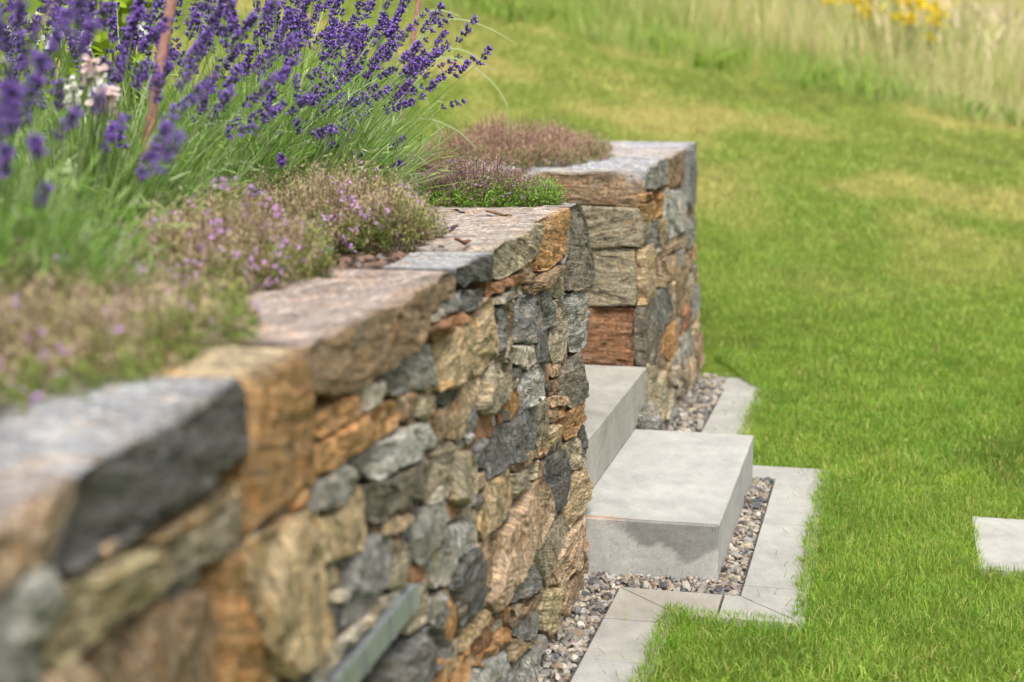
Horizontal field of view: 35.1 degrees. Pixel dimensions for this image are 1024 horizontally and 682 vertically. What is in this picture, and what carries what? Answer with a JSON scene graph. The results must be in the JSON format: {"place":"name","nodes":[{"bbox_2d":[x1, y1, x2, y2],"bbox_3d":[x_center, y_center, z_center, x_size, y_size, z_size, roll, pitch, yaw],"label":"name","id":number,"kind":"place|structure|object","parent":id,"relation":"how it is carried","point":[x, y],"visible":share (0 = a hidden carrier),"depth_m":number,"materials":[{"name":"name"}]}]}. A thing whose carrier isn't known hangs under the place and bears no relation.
{"place":"outdoors","nodes":[
{"label":"outdoors","id":0,"kind":"place"},
{"bbox_2d":[387,152,538,179],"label":"bed soil","id":1,"kind":"structure","parent":0,"point":[424,165],"depth_m":5.95,"materials":[{"name":"brown soil"}]},
{"bbox_2d":[0,0,118,164],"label":"lime leaf shrub","id":2,"kind":"object","parent":1,"relation":"on","point":[96,48],"visible":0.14,"depth_m":4.34,"materials":[{"name":"green plant"}]},
{"bbox_2d":[6,1,148,149],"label":"white snapdragon","id":3,"kind":"object","parent":1,"relation":"on","point":[60,53],"visible":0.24,"depth_m":3.86,"materials":[{"name":"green plant"}]},
{"bbox_2d":[62,54,120,246],"bbox_3d":[-0.738,-0.303,2.892,0.114,0.413,0.128,0,10,0],"label":"white snapdragon","id":4,"kind":"object","parent":1,"relation":"on","point":[90,74],"visible":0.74,"depth_m":2.84,"materials":[{"name":"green plant"}]},
{"bbox_2d":[0,0,209,180],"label":"lavender","id":5,"kind":"object","parent":1,"relation":"on","point":[16,74],"visible":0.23,"depth_m":3.71,"materials":[{"name":"purple plant"}]},
{"bbox_2d":[36,0,183,156],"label":"lime leaf shrub","id":6,"kind":"object","parent":1,"relation":"on","point":[123,8],"visible":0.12,"depth_m":4.79,"materials":[{"name":"green plant"}]},
{"bbox_2d":[0,0,313,262],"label":"lavender","id":7,"kind":"object","parent":1,"relation":"on","point":[156,184],"visible":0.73,"depth_m":2.92,"materials":[{"name":"purple plant"}]},
{"bbox_2d":[0,0,419,215],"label":"lavender","id":8,"kind":"object","parent":1,"relation":"on","point":[322,34],"visible":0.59,"depth_m":3.45,"materials":[{"name":"green plant"}]},
{"bbox_2d":[5,241,443,357],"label":"bark mulch","id":9,"kind":"object","parent":1,"relation":"on","point":[362,260],"visible":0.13,"depth_m":3.02,"materials":[{"name":"brown wood"}]},
{"bbox_2d":[0,0,212,349],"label":"lavender","id":10,"kind":"object","parent":9,"relation":"on","point":[57,239],"visible":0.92,"depth_m":2.08,"materials":[{"name":"green plant"}]},
{"bbox_2d":[0,237,263,419],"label":"creeping thyme","id":11,"kind":"object","parent":9,"relation":"on","point":[186,307],"visible":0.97,"depth_m":1.93,"materials":[{"name":"green plant"}]},
{"bbox_2d":[128,0,176,240],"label":"rusty stake","id":12,"kind":"object","parent":9,"relation":"on","point":[165,38],"visible":0.39,"depth_m":2.95,"materials":[{"name":"metal"}]},
{"bbox_2d":[90,175,338,296],"bbox_3d":[-0.486,-0.170,2.684,0.379,0.214,0.616,3,11,17],"label":"creeping thyme","id":13,"kind":"object","parent":9,"relation":"on","point":[245,245],"visible":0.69,"depth_m":2.62,"materials":[{"name":"green plant"}]},
{"bbox_2d":[204,143,450,256],"bbox_3d":[-0.387,-0.283,3.271,0.531,0.228,0.522,0,10,0],"label":"creeping thyme","id":14,"kind":"object","parent":9,"relation":"on","point":[350,219],"visible":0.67,"depth_m":3.17,"materials":[{"name":"green plant"}]},
{"bbox_2d":[129,0,462,163],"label":"lavender","id":15,"kind":"object","parent":1,"relation":"on","point":[278,21],"visible":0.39,"depth_m":4.33,"materials":[{"name":"purple plant"}]},
{"bbox_2d":[123,0,493,205],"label":"lavender","id":16,"kind":"object","parent":1,"relation":"on","point":[347,138],"visible":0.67,"depth_m":3.65,"materials":[{"name":"purple plant"}]},
{"bbox_2d":[322,42,367,138],"bbox_3d":[-0.421,-0.552,4.091,0.115,0.481,0.053,0,10,0],"label":"strap leaf plant","id":17,"kind":"object","parent":1,"relation":"on","point":[364,65],"visible":0.07,"depth_m":4.09,"materials":[{"name":"green plant"}]},
{"bbox_2d":[204,1,515,161],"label":"arching grass","id":18,"kind":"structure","parent":1,"relation":"on","point":[416,18],"depth_m":4.57,"materials":[{"name":"green plant"}]},
{"bbox_2d":[390,0,421,180],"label":"rusty stake","id":19,"kind":"object","parent":1,"relation":"on","point":[416,14],"visible":0.23,"depth_m":4.81,"materials":[{"name":"metal"}]},
{"bbox_2d":[391,150,567,207],"bbox_3d":[-0.097,-0.393,4.033,0.445,0.164,0.467,-5,11,-25],"label":"creeping thyme","id":20,"kind":"object","parent":1,"relation":"on","point":[497,186],"visible":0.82,"depth_m":3.93,"materials":[{"name":"green plant"}]},
{"bbox_2d":[0,0,1023,681],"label":"lawn","id":21,"kind":"structure","parent":0,"point":[712,364],"depth_m":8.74,"materials":[{"name":"plant"}]},
{"bbox_2d":[0,202,594,681],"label":"stone wall","id":22,"kind":"structure","parent":21,"relation":"on","point":[316,478],"depth_m":2.17,"materials":[{"name":"brown stone"}]},
{"bbox_2d":[326,583,419,681],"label":"steel spout","id":23,"kind":"object","parent":22,"relation":"attached to","point":[358,659],"visible":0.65,"depth_m":2.26,"materials":[{"name":"silver metal"}]},
{"bbox_2d":[454,238,471,244],"bbox_3d":[-0.086,-0.193,3.142,0.035,0.013,0.062,-4,11,-20],"label":"dry leaf","id":24,"kind":"object","parent":22,"relation":"on","point":[464,242],"visible":1,"depth_m":3.14,"materials":[{"name":"brown plant"}]},
{"bbox_2d":[486,210,512,215],"bbox_3d":[-0.031,-0.287,3.664,0.081,0.013,0.032,5,11,25],"label":"dry leaf","id":25,"kind":"object","parent":22,"relation":"on","point":[496,213],"visible":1,"depth_m":3.66,"materials":[{"name":"brown plant"}]},
{"bbox_2d":[396,141,704,428],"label":"stone wall","id":26,"kind":"structure","parent":21,"relation":"on","point":[636,200],"depth_m":5.23,"materials":[{"name":"stone"}]},
{"bbox_2d":[412,106,615,172],"bbox_3d":[0.013,-0.725,5.769,0.754,0.244,1.195,0,10,0],"label":"creeping thyme","id":27,"kind":"object","parent":26,"relation":"on","point":[490,141],"visible":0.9,"depth_m":5.55,"materials":[{"name":"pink plant"}]},
{"bbox_2d":[412,0,1023,132],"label":"meadow grass","id":28,"kind":"structure","parent":21,"relation":"on","point":[981,49],"depth_m":13.80,"materials":[{"name":"plant"}]},
{"bbox_2d":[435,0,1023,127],"bbox_3d":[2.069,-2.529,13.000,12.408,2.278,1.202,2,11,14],"label":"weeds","id":29,"kind":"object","parent":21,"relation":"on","point":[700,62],"visible":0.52,"depth_m":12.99,"materials":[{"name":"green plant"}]},
{"bbox_2d":[820,0,885,53],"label":"ragwort","id":30,"kind":"object","parent":21,"relation":"on","point":[857,2],"visible":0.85,"depth_m":14.69,"materials":[{"name":"yellow plant"}]},
{"bbox_2d":[879,0,927,53],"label":"ragwort","id":31,"kind":"object","parent":21,"relation":"on","point":[896,20],"visible":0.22,"depth_m":15.48,"materials":[{"name":"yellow plant"}]},
{"bbox_2d":[891,0,950,73],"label":"ragwort","id":32,"kind":"object","parent":21,"relation":"on","point":[911,16],"visible":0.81,"depth_m":14.31,"materials":[{"name":"yellow plant"}]},
{"bbox_2d":[892,0,955,73],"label":"ragwort","id":33,"kind":"object","parent":21,"relation":"on","point":[894,15],"visible":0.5,"depth_m":14.84,"materials":[{"name":"yellow plant"}]},
{"bbox_2d":[972,516,1023,577],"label":"stepping stone","id":34,"kind":"object","parent":21,"relation":"on","point":[1001,541],"visible":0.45,"depth_m":4.23,"materials":[{"name":"concrete"}]},
{"bbox_2d":[536,372,774,681],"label":"gravel ground","id":35,"kind":"structure","parent":0,"point":[745,572],"depth_m":4.00,"materials":[{"name":"beige gravel"}]},
{"bbox_2d":[571,659,655,681],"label":"paving slab","id":36,"kind":"structure","parent":35,"relation":"on","point":[587,670],"depth_m":3.35,"materials":[{"name":"concrete"}]},
{"bbox_2d":[583,618,669,663],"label":"paving slab","id":37,"kind":"structure","parent":35,"relation":"on","point":[609,641],"depth_m":3.52,"materials":[{"name":"concrete"}]},
{"bbox_2d":[604,588,675,623],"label":"paving slab","id":38,"kind":"structure","parent":35,"relation":"on","point":[632,604],"depth_m":3.72,"materials":[{"name":"concrete"}]},
{"bbox_2d":[638,401,663,430],"bbox_3d":[0.418,0.317,4.965,0.095,0.274,0.106,5,11,26],"label":"wedge stone","id":39,"kind":"object","parent":35,"relation":"on","point":[649,417],"visible":0.17,"depth_m":4.92,"materials":[{"name":"grey stone"}]},
{"bbox_2d":[583,429,753,583],"bbox_3d":[0.406,0.453,4.427,0.417,0.202,0.962,2,10,13],"label":"concrete step","id":40,"kind":"object","parent":35,"relation":"on","point":[665,503],"visible":0.62,"depth_m":4.12,"materials":[{"name":"grey concrete"}]},
{"bbox_2d":[583,365,645,484],"bbox_3d":[0.112,0.239,4.614,0.382,0.151,1.068,2,10,13],"label":"concrete step","id":41,"kind":"object","parent":40,"relation":"on","point":[615,400],"visible":0.13,"depth_m":4.63,"materials":[{"name":"grey concrete"}]},
{"bbox_2d":[621,587,721,623],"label":"paving slab","id":42,"kind":"structure","parent":35,"relation":"on","point":[706,600],"depth_m":3.80,"materials":[{"name":"concrete"}]},
{"bbox_2d":[702,410,756,434],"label":"paving slab","id":43,"kind":"structure","parent":35,"relation":"on","point":[719,422],"depth_m":5.59,"materials":[{"name":"concrete"}]},
{"bbox_2d":[706,378,764,390],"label":"paving slab","id":44,"kind":"structure","parent":35,"relation":"on","point":[734,384],"depth_m":6.22,"materials":[{"name":"concrete"}]},
{"bbox_2d":[714,390,764,411],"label":"paving slab","id":45,"kind":"structure","parent":35,"relation":"on","point":[724,402],"depth_m":5.94,"materials":[{"name":"concrete"}]},
{"bbox_2d":[718,595,802,630],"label":"paving slab","id":46,"kind":"structure","parent":35,"relation":"on","point":[730,602],"depth_m":3.71,"materials":[{"name":"concrete"}]},
{"bbox_2d":[741,586,808,624],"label":"paving slab","id":47,"kind":"structure","parent":35,"relation":"on","point":[778,600],"depth_m":3.80,"materials":[{"name":"concrete"}]},
{"bbox_2d":[744,523,819,589],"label":"paving slab","id":48,"kind":"structure","parent":35,"relation":"on","point":[768,567],"depth_m":4.10,"materials":[{"name":"concrete"}]},
{"bbox_2d":[753,465,829,480],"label":"paving slab","id":49,"kind":"structure","parent":35,"relation":"on","point":[775,472],"depth_m":4.92,"materials":[{"name":"concrete"}]},
{"bbox_2d":[763,479,826,526],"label":"paving slab","id":50,"kind":"structure","parent":35,"relation":"on","point":[781,508],"depth_m":4.60,"materials":[{"name":"concrete"}]}
]}

